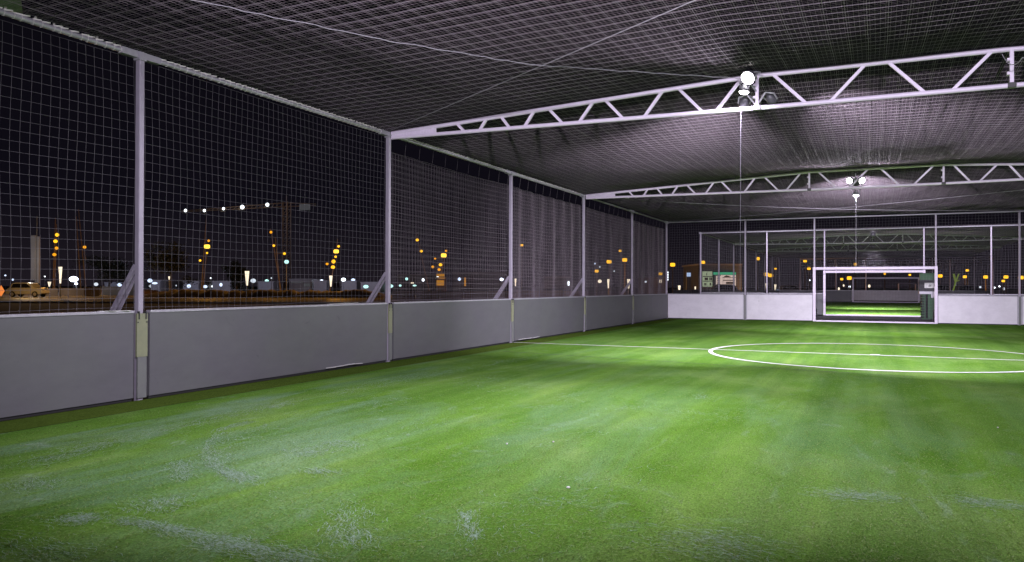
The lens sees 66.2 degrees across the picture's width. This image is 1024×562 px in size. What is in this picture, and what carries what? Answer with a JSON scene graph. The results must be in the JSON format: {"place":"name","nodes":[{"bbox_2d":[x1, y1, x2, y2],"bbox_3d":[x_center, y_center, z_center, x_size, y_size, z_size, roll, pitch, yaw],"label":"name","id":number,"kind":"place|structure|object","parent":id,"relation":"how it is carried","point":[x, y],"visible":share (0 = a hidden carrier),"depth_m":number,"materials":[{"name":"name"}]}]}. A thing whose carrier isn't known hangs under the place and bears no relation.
{"place":"outdoors","nodes":[
{"label":"outdoors","id":0,"kind":"place"},
{"bbox_2d":[0,0,22,12],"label":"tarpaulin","id":1,"kind":"object","parent":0,"point":[4,2],"visible":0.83,"depth_m":7.83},
{"bbox_2d":[182,281,211,289],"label":"building","id":2,"kind":"structure","parent":0,"point":[197,286],"depth_m":165.30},
{"bbox_2d":[212,281,250,290],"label":"building","id":3,"kind":"structure","parent":0,"point":[223,287],"depth_m":165.30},
{"bbox_2d":[0,298,477,302],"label":"road","id":4,"kind":"structure","parent":0,"point":[196,300],"depth_m":74.79,"materials":[{"name":"asphalt"}]},
{"bbox_2d":[143,289,384,297],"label":"earth bank","id":5,"kind":"structure","parent":0,"point":[354,293],"depth_m":93.50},
{"bbox_2d":[289,279,325,291],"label":"building","id":6,"kind":"structure","parent":0,"point":[297,285],"depth_m":170.29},
{"bbox_2d":[397,274,438,290],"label":"building","id":7,"kind":"structure","parent":0,"point":[417,281],"depth_m":190.29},
{"bbox_2d":[452,272,508,290],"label":"building","id":8,"kind":"structure","parent":0,"point":[488,277],"depth_m":190.28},
{"bbox_2d":[0,286,1023,393],"bbox_3d":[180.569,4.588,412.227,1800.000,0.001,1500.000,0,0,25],"label":"ground","id":9,"kind":"structure","parent":0,"point":[26,308],"depth_m":59.42,"materials":[{"name":"soil"}]},
{"bbox_2d":[5,283,49,296],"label":"parked car","id":10,"kind":"object","parent":9,"relation":"on","point":[36,290],"visible":0.91,"depth_m":91.18,"materials":[{"name":"paint"}]},
{"bbox_2d":[31,216,39,282],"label":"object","id":11,"kind":"object","parent":9,"relation":"on","point":[35,256],"visible":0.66,"depth_m":105.00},
{"bbox_2d":[52,219,58,287],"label":"light mast","id":12,"kind":"object","parent":9,"relation":"on","point":[54,258],"visible":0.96,"depth_m":119.94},
{"bbox_2d":[38,288,83,295],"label":"site hoarding","id":13,"kind":"object","parent":9,"relation":"on","point":[72,291],"visible":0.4,"depth_m":103.97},
{"bbox_2d":[76,209,85,287],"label":"light mast","id":14,"kind":"object","parent":9,"relation":"on","point":[82,251],"visible":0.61,"depth_m":124.95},
{"bbox_2d":[84,287,100,295],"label":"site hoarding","id":15,"kind":"object","parent":9,"relation":"on","point":[93,291],"visible":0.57,"depth_m":99.97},
{"bbox_2d":[72,253,145,286],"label":"dark tree","id":16,"kind":"object","parent":9,"relation":"on","point":[111,272],"visible":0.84,"depth_m":148.88,"materials":[{"name":"black plant"}]},
{"bbox_2d":[102,286,134,294],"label":"site hoarding","id":17,"kind":"object","parent":9,"relation":"on","point":[107,290],"visible":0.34,"depth_m":107.97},
{"bbox_2d":[151,280,182,290],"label":"building","id":18,"kind":"structure","parent":9,"relation":"on","point":[162,285],"depth_m":167.88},
{"bbox_2d":[143,239,197,290],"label":"dark tree","id":19,"kind":"object","parent":9,"relation":"on","point":[157,261],"visible":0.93,"depth_m":134.01,"materials":[{"name":"black plant"}]},
{"bbox_2d":[0,301,373,303],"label":"kerb","id":20,"kind":"structure","parent":9,"relation":"on","point":[170,302],"depth_m":61.41,"materials":[{"name":"stone"}]},
{"bbox_2d":[199,226,209,288],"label":"light mast","id":21,"kind":"object","parent":9,"relation":"on","point":[205,247],"visible":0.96,"depth_m":119.94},
{"bbox_2d":[221,259,250,290],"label":"dark tree","id":22,"kind":"object","parent":9,"relation":"on","point":[237,282],"visible":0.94,"depth_m":149.34,"materials":[{"name":"black plant"}]},
{"bbox_2d":[182,201,315,281],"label":"tower crane","id":23,"kind":"object","parent":9,"relation":"on","point":[302,206],"visible":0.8,"depth_m":259.89,"materials":[{"name":"metal"}]},
{"bbox_2d":[258,281,288,290],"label":"building","id":24,"kind":"structure","parent":9,"relation":"on","point":[267,285],"depth_m":165.30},
{"bbox_2d":[313,280,339,290],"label":"building","id":25,"kind":"structure","parent":9,"relation":"on","point":[322,285],"depth_m":165.30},
{"bbox_2d":[341,281,367,290],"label":"building","id":26,"kind":"structure","parent":9,"relation":"on","point":[350,285],"depth_m":165.29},
{"bbox_2d":[360,282,384,291],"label":"building","id":27,"kind":"structure","parent":9,"relation":"on","point":[371,286],"depth_m":165.30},
{"bbox_2d":[0,319,812,433],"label":"pitch foundation","id":28,"kind":"object","parent":9,"relation":"on","point":[252,382],"visible":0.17,"depth_m":9.63,"materials":[{"name":"concrete"}]},
{"bbox_2d":[0,310,134,420],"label":"perimeter board","id":29,"kind":"object","parent":28,"relation":"on","point":[57,362],"visible":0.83,"depth_m":7.96,"materials":[{"name":"metal"}]},
{"bbox_2d":[109,46,160,400],"bbox_3d":[-4.708,-0.566,9.067,1.266,4.017,0.520,0,0,25],"label":"net post","id":30,"kind":"object","parent":28,"relation":"on","point":[135,274],"visible":0.88,"depth_m":8.81,"materials":[{"name":"metal"}]},
{"bbox_2d":[0,20,134,313],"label":"side net","id":31,"kind":"object","parent":30,"relation":"attached to","point":[76,259],"visible":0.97,"depth_m":8.12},
{"bbox_2d":[0,6,137,51],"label":"top rail","id":32,"kind":"object","parent":30,"relation":"attached to","point":[35,21],"visible":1,"depth_m":7.94,"materials":[{"name":"metal"}]},
{"bbox_2d":[143,62,384,309],"bbox_3d":[-3.199,-1.028,11.130,0.039,2.925,4.987,0,0,25],"label":"side net","id":33,"kind":"object","parent":30,"relation":"attached to","point":[252,266],"visible":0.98,"depth_m":10.60,"materials":[{"name":"fabric"}]},
{"bbox_2d":[161,59,383,132],"bbox_3d":[-3.147,-2.533,11.117,0.068,0.096,5.000,0,0,25],"label":"top rail","id":34,"kind":"object","parent":30,"relation":"attached to","point":[182,68],"visible":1,"depth_m":10.58,"materials":[{"name":"metal"}]},
{"bbox_2d":[146,302,386,397],"bbox_3d":[-3.131,0.847,11.084,0.072,1.003,4.792,0,0,25],"label":"perimeter board","id":35,"kind":"object","parent":28,"relation":"on","point":[193,349],"visible":1,"depth_m":10.43,"materials":[{"name":"metal"}]},
{"bbox_2d":[0,319,678,432],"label":"turf border","id":36,"kind":"object","parent":28,"relation":"on","point":[47,419],"visible":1,"depth_m":9.79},
{"bbox_2d":[366,129,392,361],"bbox_3d":[-2.627,-0.530,13.613,1.266,4.017,0.520,0,0,25],"label":"net post","id":37,"kind":"object","parent":28,"relation":"on","point":[387,135],"visible":0.81,"depth_m":13.35,"materials":[{"name":"metal"}]},
{"bbox_2d":[399,138,507,172],"bbox_3d":[-1.056,-2.498,15.683,0.068,0.097,5.043,0,0,25],"label":"top rail","id":38,"kind":"object","parent":37,"relation":"attached to","point":[434,148],"visible":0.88,"depth_m":15.39,"materials":[{"name":"metal"}]},
{"bbox_2d":[384,148,508,301],"bbox_3d":[-1.143,-1.005,15.714,0.170,2.958,4.997,0,0,25],"label":"side net","id":39,"kind":"object","parent":38,"relation":"hanging from","point":[473,232],"visible":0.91,"depth_m":15.45,"materials":[{"name":"fabric"}]},
{"bbox_2d":[391,45,1023,139],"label":"roof truss","id":40,"kind":"object","parent":37,"relation":"attached to","point":[426,131],"visible":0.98,"depth_m":10.93,"materials":[{"name":"metal"}]},
{"bbox_2d":[392,0,695,129],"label":"wire cable","id":41,"kind":"object","parent":40,"relation":"attached to","point":[559,58],"visible":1,"depth_m":9.00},
{"bbox_2d":[738,94,754,106],"bbox_3d":[3.282,-2.499,10.963,0.264,0.173,0.217,0,0,25],"label":"floodlight","id":42,"kind":"object","parent":40,"relation":"attached to","point":[744,101],"visible":0.95,"depth_m":10.94,"materials":[{"name":"metal"}]},
{"bbox_2d":[741,70,760,84],"bbox_3d":[3.282,-2.755,10.675,0.264,0.207,0.404,-1,-1,61],"label":"floodlight","id":43,"kind":"object","parent":40,"relation":"attached to","point":[748,77],"visible":1,"depth_m":10.56,"materials":[{"name":"metal"}]},
{"bbox_2d":[759,92,777,104],"bbox_3d":[3.546,-2.517,10.869,0.249,0.171,0.225,0,-1,42],"label":"floodlight","id":44,"kind":"object","parent":40,"relation":"attached to","point":[771,98],"visible":0.96,"depth_m":10.82,"materials":[{"name":"metal"}]},
{"bbox_2d":[391,299,510,360],"bbox_3d":[-1.050,0.882,15.630,0.072,1.003,4.792,0,0,25],"label":"perimeter board","id":45,"kind":"object","parent":28,"relation":"on","point":[422,328],"visible":1,"depth_m":15.15,"materials":[{"name":"metal"}]},
{"bbox_2d":[0,319,1023,561],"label":"turf","id":46,"kind":"structure","parent":28,"relation":"on","point":[677,336],"depth_m":5.99,"materials":[{"name":"plastic"}]},
{"bbox_2d":[0,345,1023,561],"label":"turf fibres","id":47,"kind":"object","parent":46,"relation":"on","point":[496,535],"visible":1,"depth_m":4.70,"materials":[{"name":"plastic"}]},
{"bbox_2d":[0,357,1023,561],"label":"scuffed fibres","id":48,"kind":"object","parent":46,"relation":"on","point":[230,538],"visible":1,"depth_m":4.29,"materials":[{"name":"plastic"}]},
{"bbox_2d":[505,325,993,376],"bbox_3d":[7.948,1.411,17.208,13.740,0.001,12.792,0,0,25],"label":"turf seam line","id":49,"kind":"object","parent":46,"relation":"on","point":[747,366],"visible":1,"depth_m":14.91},
{"bbox_2d":[515,342,1006,359],"bbox_3d":[6.818,1.390,14.740,14.900,0.001,0.080,0,0,25],"label":"halfway line","id":50,"kind":"object","parent":46,"relation":"on","point":[771,351],"visible":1,"depth_m":15.49,"materials":[{"name":"paint"}]},
{"bbox_2d":[708,343,1023,372],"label":"circle","id":51,"kind":"object","parent":46,"relation":"on","point":[711,351],"visible":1,"depth_m":13.63,"materials":[{"name":"paint"}]},
{"bbox_2d":[813,266,937,323],"bbox_3d":[13.251,0.499,28.790,4.100,2.030,0.951,0,0,25],"label":"football goal","id":52,"kind":"object","parent":46,"relation":"on","point":[935,310],"visible":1,"depth_m":28.48,"materials":[{"name":"paint"}]},
{"bbox_2d":[512,296,583,341],"bbox_3d":[1.032,0.918,20.176,0.072,1.003,4.792,0,0,25],"label":"perimeter board","id":53,"kind":"object","parent":28,"relation":"on","point":[542,317],"visible":1,"depth_m":19.82,"materials":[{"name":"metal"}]},
{"bbox_2d":[585,295,632,330],"bbox_3d":[3.113,0.953,24.722,0.072,1.003,4.792,0,0,25],"label":"perimeter board","id":54,"kind":"object","parent":28,"relation":"on","point":[606,311],"visible":1,"depth_m":24.42,"materials":[{"name":"metal"}]},
{"bbox_2d":[633,294,652,323],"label":"perimeter board","id":55,"kind":"object","parent":28,"relation":"on","point":[643,307],"visible":0.91,"depth_m":28.17,"materials":[{"name":"metal"}]},
{"bbox_2d":[652,294,667,320],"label":"perimeter board","id":56,"kind":"object","parent":28,"relation":"on","point":[660,306],"visible":1,"depth_m":30.44,"materials":[{"name":"metal"}]},
{"bbox_2d":[664,221,668,318],"bbox_3d":[6.215,-0.421,31.561,0.100,3.952,0.520,0,0,25],"label":"net post","id":57,"kind":"object","parent":28,"relation":"on","point":[666,223],"visible":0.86,"depth_m":31.54,"materials":[{"name":"metal"}]},
{"bbox_2d":[668,190,1017,221],"bbox_3d":[11.003,-2.374,23.885,0.011,0.131,18.028,0,0,-32],"label":"wire cable","id":58,"kind":"object","parent":57,"relation":"attached to","point":[858,206],"visible":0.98,"depth_m":24.03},
{"bbox_2d":[668,294,742,319],"bbox_3d":[7.600,1.006,30.943,2.920,1.003,0.072,0,0,25],"label":"perimeter board","id":59,"kind":"object","parent":28,"relation":"on","point":[709,306],"visible":0.98,"depth_m":30.91,"materials":[{"name":"metal"}]},
{"bbox_2d":[743,221,746,319],"bbox_3d":[9.011,-0.389,30.340,0.140,3.885,0.116,0,0,25],"label":"net post","id":60,"kind":"object","parent":28,"relation":"on","point":[744,306],"visible":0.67,"depth_m":30.33,"materials":[{"name":"metal"}]},
{"bbox_2d":[668,210,1023,222],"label":"top rail","id":61,"kind":"object","parent":60,"relation":"attached to","point":[850,216],"visible":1,"depth_m":28.77,"materials":[{"name":"metal"}]},
{"bbox_2d":[669,222,743,293],"bbox_3d":[7.689,-0.903,31.057,3.003,2.918,0.070,0,0,25],"label":"end net","id":62,"kind":"object","parent":61,"relation":"hanging from","point":[699,254],"visible":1,"depth_m":31.02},
{"bbox_2d":[746,220,813,293],"bbox_3d":[10.189,-0.904,29.913,2.503,2.918,0.080,0,0,25],"label":"end net","id":63,"kind":"object","parent":61,"relation":"hanging from","point":[778,253],"visible":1,"depth_m":30.05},
{"bbox_2d":[815,215,934,266],"bbox_3d":[13.145,-1.405,28.561,4.003,1.918,0.083,0,0,25],"label":"end net","id":64,"kind":"object","parent":61,"relation":"hanging from","point":[841,252],"visible":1,"depth_m":28.52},
{"bbox_2d":[937,212,1017,295],"bbox_3d":[16.100,-0.907,27.208,2.503,2.918,0.077,0,0,25],"label":"end net","id":65,"kind":"object","parent":61,"relation":"hanging from","point":[997,276],"visible":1,"depth_m":27.21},
{"bbox_2d":[747,294,811,320],"bbox_3d":[10.135,1.004,29.782,2.360,1.003,0.072,0,0,25],"label":"perimeter board","id":66,"kind":"object","parent":28,"relation":"on","point":[784,307],"visible":0.98,"depth_m":29.75,"materials":[{"name":"metal"}]},
{"bbox_2d":[938,295,1016,324],"bbox_3d":[16.038,1.002,27.079,2.360,1.003,0.072,0,0,25],"label":"perimeter board","id":67,"kind":"object","parent":28,"relation":"on","point":[977,309],"visible":1,"depth_m":27.05,"materials":[{"name":"metal"}]},
{"bbox_2d":[1017,212,1022,324],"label":"net post","id":68,"kind":"object","parent":28,"relation":"on","point":[1019,309],"visible":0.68,"depth_m":26.59,"materials":[{"name":"metal"}]},
{"bbox_2d":[436,274,445,295],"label":"site shack","id":69,"kind":"structure","parent":9,"relation":"on","point":[441,281],"depth_m":108.24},
{"bbox_2d":[392,290,512,298],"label":"site hoarding","id":70,"kind":"object","parent":9,"relation":"on","point":[488,293],"visible":0.52,"depth_m":81.97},
{"bbox_2d":[493,170,516,342],"bbox_3d":[-0.545,-0.495,18.159,1.266,4.017,0.520,0,0,25],"label":"net post","id":71,"kind":"object","parent":9,"relation":"on","point":[510,276],"visible":0.84,"depth_m":17.90,"materials":[{"name":"metal"}]},
{"bbox_2d":[517,173,581,195],"bbox_3d":[1.024,-2.462,20.226,0.068,0.095,5.037,0,0,25],"label":"top rail","id":72,"kind":"object","parent":71,"relation":"attached to","point":[546,183],"visible":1,"depth_m":19.91,"materials":[{"name":"metal"}]},
{"bbox_2d":[507,179,581,297],"bbox_3d":[0.941,-0.965,20.247,0.250,2.966,5.017,0,0,25],"label":"side net","id":73,"kind":"object","parent":72,"relation":"hanging from","point":[563,243],"visible":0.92,"depth_m":20.06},
{"bbox_2d":[516,290,587,297],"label":"site hoarding","id":74,"kind":"object","parent":9,"relation":"on","point":[547,293],"visible":0.37,"depth_m":85.97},
{"bbox_2d":[569,194,585,331],"bbox_3d":[1.536,-0.460,22.705,1.266,4.017,0.520,0,0,25],"label":"net post","id":75,"kind":"object","parent":9,"relation":"on","point":[582,280],"visible":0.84,"depth_m":22.44,"materials":[{"name":"metal"}]},
{"bbox_2d":[614,198,985,210],"bbox_3d":[11.003,-2.299,23.884,18.028,0.281,0.011,0,0,-9],"label":"wire cable","id":76,"kind":"object","parent":75,"relation":"attached to","point":[822,208],"visible":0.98,"depth_m":23.76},
{"bbox_2d":[586,163,1023,198],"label":"roof truss","id":77,"kind":"object","parent":75,"relation":"attached to","point":[606,195],"visible":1,"depth_m":19.80,"materials":[{"name":"metal"}]},
{"bbox_2d":[621,210,634,323],"bbox_3d":[3.618,-0.424,27.251,1.266,4.017,0.520,0,0,25],"label":"net post","id":78,"kind":"object","parent":9,"relation":"on","point":[631,280],"visible":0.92,"depth_m":26.99,"materials":[{"name":"metal"}]},
{"bbox_2d":[1,0,1023,220],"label":"roof net","id":79,"kind":"object","parent":78,"relation":"on","point":[743,212],"visible":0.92,"depth_m":11.40,"materials":[{"name":"fabric"}]},
{"bbox_2d":[192,0,740,78],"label":"wire cable","id":80,"kind":"object","parent":79,"relation":"on","point":[445,50],"visible":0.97,"depth_m":8.65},
{"bbox_2d":[591,199,630,210],"bbox_3d":[3.098,-2.413,24.755,0.056,0.053,5.000,0,0,25],"label":"top rail","id":81,"kind":"object","parent":78,"relation":"attached to","point":[611,204],"visible":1,"depth_m":24.74,"materials":[{"name":"metal"}]},
{"bbox_2d":[579,203,630,295],"bbox_3d":[3.017,-0.933,24.798,0.194,2.960,5.021,0,0,25],"label":"side net","id":82,"kind":"object","parent":81,"relation":"hanging from","point":[620,272],"visible":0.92,"depth_m":24.74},
{"bbox_2d":[635,212,665,221],"bbox_3d":[5.179,-2.378,29.301,0.056,0.053,5.000,0,0,25],"label":"top rail","id":83,"kind":"object","parent":78,"relation":"attached to","point":[649,216],"visible":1,"depth_m":29.09,"materials":[{"name":"metal"}]},
{"bbox_2d":[628,219,665,294],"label":"side net","id":84,"kind":"object","parent":83,"relation":"hanging from","point":[640,241],"visible":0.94,"depth_m":29.22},
{"bbox_2d":[673,289,710,293],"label":"site hoarding","id":85,"kind":"object","parent":9,"relation":"on","point":[694,291],"visible":0.31,"depth_m":69.97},
{"bbox_2d":[682,264,741,290],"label":"shop building","id":86,"kind":"structure","parent":9,"relation":"on","point":[695,274],"depth_m":100.37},
{"bbox_2d":[710,284,739,291],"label":"parked car","id":87,"kind":"object","parent":9,"relation":"on","point":[723,287],"visible":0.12,"depth_m":87.17,"materials":[{"name":"paint"}]},
{"bbox_2d":[800,255,993,295],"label":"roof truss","id":88,"kind":"object","parent":9,"relation":"on","point":[887,258],"visible":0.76,"depth_m":73.97,"materials":[{"name":"metal"}]},
{"bbox_2d":[854,290,946,300],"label":"perimeter board","id":89,"kind":"object","parent":9,"relation":"on","point":[885,295],"visible":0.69,"depth_m":72.39,"materials":[{"name":"metal"}]},
{"bbox_2d":[918,273,933,319],"bbox_3d":[15.992,0.581,30.190,0.620,1.780,0.540,0,0,25],"label":"storage cabinet","id":90,"kind":"object","parent":9,"relation":"on","point":[927,306],"visible":0.8,"depth_m":30.02,"materials":[{"name":"green metal"}]},
{"bbox_2d":[953,285,986,293],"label":"parked car","id":91,"kind":"object","parent":9,"relation":"on","point":[969,288],"visible":0.41,"depth_m":99.19,"materials":[{"name":"paint"}]},
{"bbox_2d":[0,0,1023,288],"label":"sky","id":92,"kind":"structure","parent":0,"point":[12,267],"materials":[{"name":"black"}]},
{"bbox_2d":[541,276,569,290],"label":"building","id":93,"kind":"structure","parent":0,"point":[546,285],"depth_m":150.29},
{"bbox_2d":[637,276,665,293],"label":"building","id":94,"kind":"structure","parent":0,"point":[647,284],"depth_m":150.29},
{"bbox_2d":[812,315,929,319],"bbox_3d":[23.241,1.739,50.608,16.200,0.090,36.600,0,0,25],"label":"pitch foundation","id":95,"kind":"object","parent":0,"point":[873,317],"visible":0.08,"depth_m":34.11,"materials":[{"name":"concrete"}]},
{"bbox_2d":[733,243,734,290],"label":"net post","id":96,"kind":"object","parent":95,"relation":"on","point":[733,266],"visible":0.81,"depth_m":46.92,"materials":[{"name":"metal"}]},
{"bbox_2d":[735,234,1023,244],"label":"roof truss","id":97,"kind":"object","parent":96,"relation":"attached to","point":[974,236],"visible":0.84,"depth_m":43.41,"materials":[{"name":"metal"}]},
{"bbox_2d":[756,250,756,290],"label":"net post","id":98,"kind":"object","parent":95,"relation":"on","point":[756,271],"visible":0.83,"depth_m":56.00,"materials":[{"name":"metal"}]},
{"bbox_2d":[757,243,1001,251],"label":"roof truss","id":99,"kind":"object","parent":98,"relation":"attached to","point":[988,247],"visible":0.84,"depth_m":52.55,"materials":[{"name":"metal"}]},
{"bbox_2d":[768,293,822,314],"bbox_3d":[13.016,1.054,36.074,2.360,1.003,0.072,0,0,25],"label":"perimeter board","id":100,"kind":"object","parent":95,"relation":"on","point":[819,305],"visible":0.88,"depth_m":35.64,"materials":[{"name":"metal"}]},
{"bbox_2d":[779,290,851,301],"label":"perimeter board","id":101,"kind":"object","parent":95,"relation":"on","point":[836,295],"visible":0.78,"depth_m":67.79,"materials":[{"name":"metal"}]},
{"bbox_2d":[826,302,920,315],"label":"turf","id":102,"kind":"structure","parent":95,"relation":"on","point":[894,308],"depth_m":46.97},
{"bbox_2d":[765,233,767,293],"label":"net post","id":103,"kind":"object","parent":102,"relation":"on","point":[766,264],"visible":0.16,"depth_m":36.63,"materials":[{"name":"metal"}]},
{"bbox_2d":[702,224,1023,233],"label":"top rail","id":104,"kind":"object","parent":103,"relation":"attached to","point":[866,228],"visible":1,"depth_m":34.89,"materials":[{"name":"metal"}]},
{"bbox_2d":[702,232,765,292],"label":"end net","id":105,"kind":"object","parent":104,"relation":"hanging from","point":[732,262],"visible":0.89,"depth_m":37.44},
{"bbox_2d":[768,231,823,292],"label":"end net","id":106,"kind":"object","parent":104,"relation":"hanging from","point":[792,262],"visible":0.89,"depth_m":36.32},
{"bbox_2d":[702,224,1023,256],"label":"roof net","id":107,"kind":"object","parent":104,"relation":"on","point":[900,231],"visible":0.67,"depth_m":45.34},
{"bbox_2d":[825,229,922,269],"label":"end net","id":108,"kind":"object","parent":104,"relation":"hanging from","point":[877,249],"visible":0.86,"depth_m":34.81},
{"bbox_2d":[926,228,989,293],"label":"end net","id":109,"kind":"object","parent":104,"relation":"hanging from","point":[960,255],"visible":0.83,"depth_m":33.46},
{"bbox_2d":[992,226,1023,293],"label":"end net","id":110,"kind":"object","parent":104,"relation":"hanging from","point":[1007,237],"visible":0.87,"depth_m":32.75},
{"bbox_2d":[852,277,919,302],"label":"football goal","id":111,"kind":"object","parent":102,"relation":"on","point":[853,278],"visible":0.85,"depth_m":66.08,"materials":[{"name":"paint"}]},
{"bbox_2d":[989,226,992,295],"bbox_3d":[20.075,-0.344,32.885,0.140,3.885,0.116,0,0,25],"label":"net post","id":112,"kind":"object","parent":102,"relation":"on","point":[990,261],"visible":0.51,"depth_m":32.89,"materials":[{"name":"metal"}]},
{"bbox_2d":[823,270,924,316],"bbox_3d":[15.958,0.545,34.704,4.100,2.030,0.120,0,0,25],"label":"football goal","id":113,"kind":"object","parent":95,"relation":"on","point":[861,271],"visible":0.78,"depth_m":34.87,"materials":[{"name":"paint"}]},
{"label":"net post","id":114,"kind":"object","parent":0,"visible":0},
{"bbox_2d":[779,255,973,257],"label":"top rail","id":115,"kind":"object","parent":114,"relation":"attached to","point":[873,256],"visible":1,"depth_m":66.41,"materials":[{"name":"metal"}]},
{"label":"top rail","id":116,"kind":"object","parent":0,"visible":0},
{"bbox_2d":[699,234,717,291],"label":"side net","id":117,"kind":"object","parent":116,"relation":"hanging from","point":[709,277],"visible":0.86,"depth_m":40.22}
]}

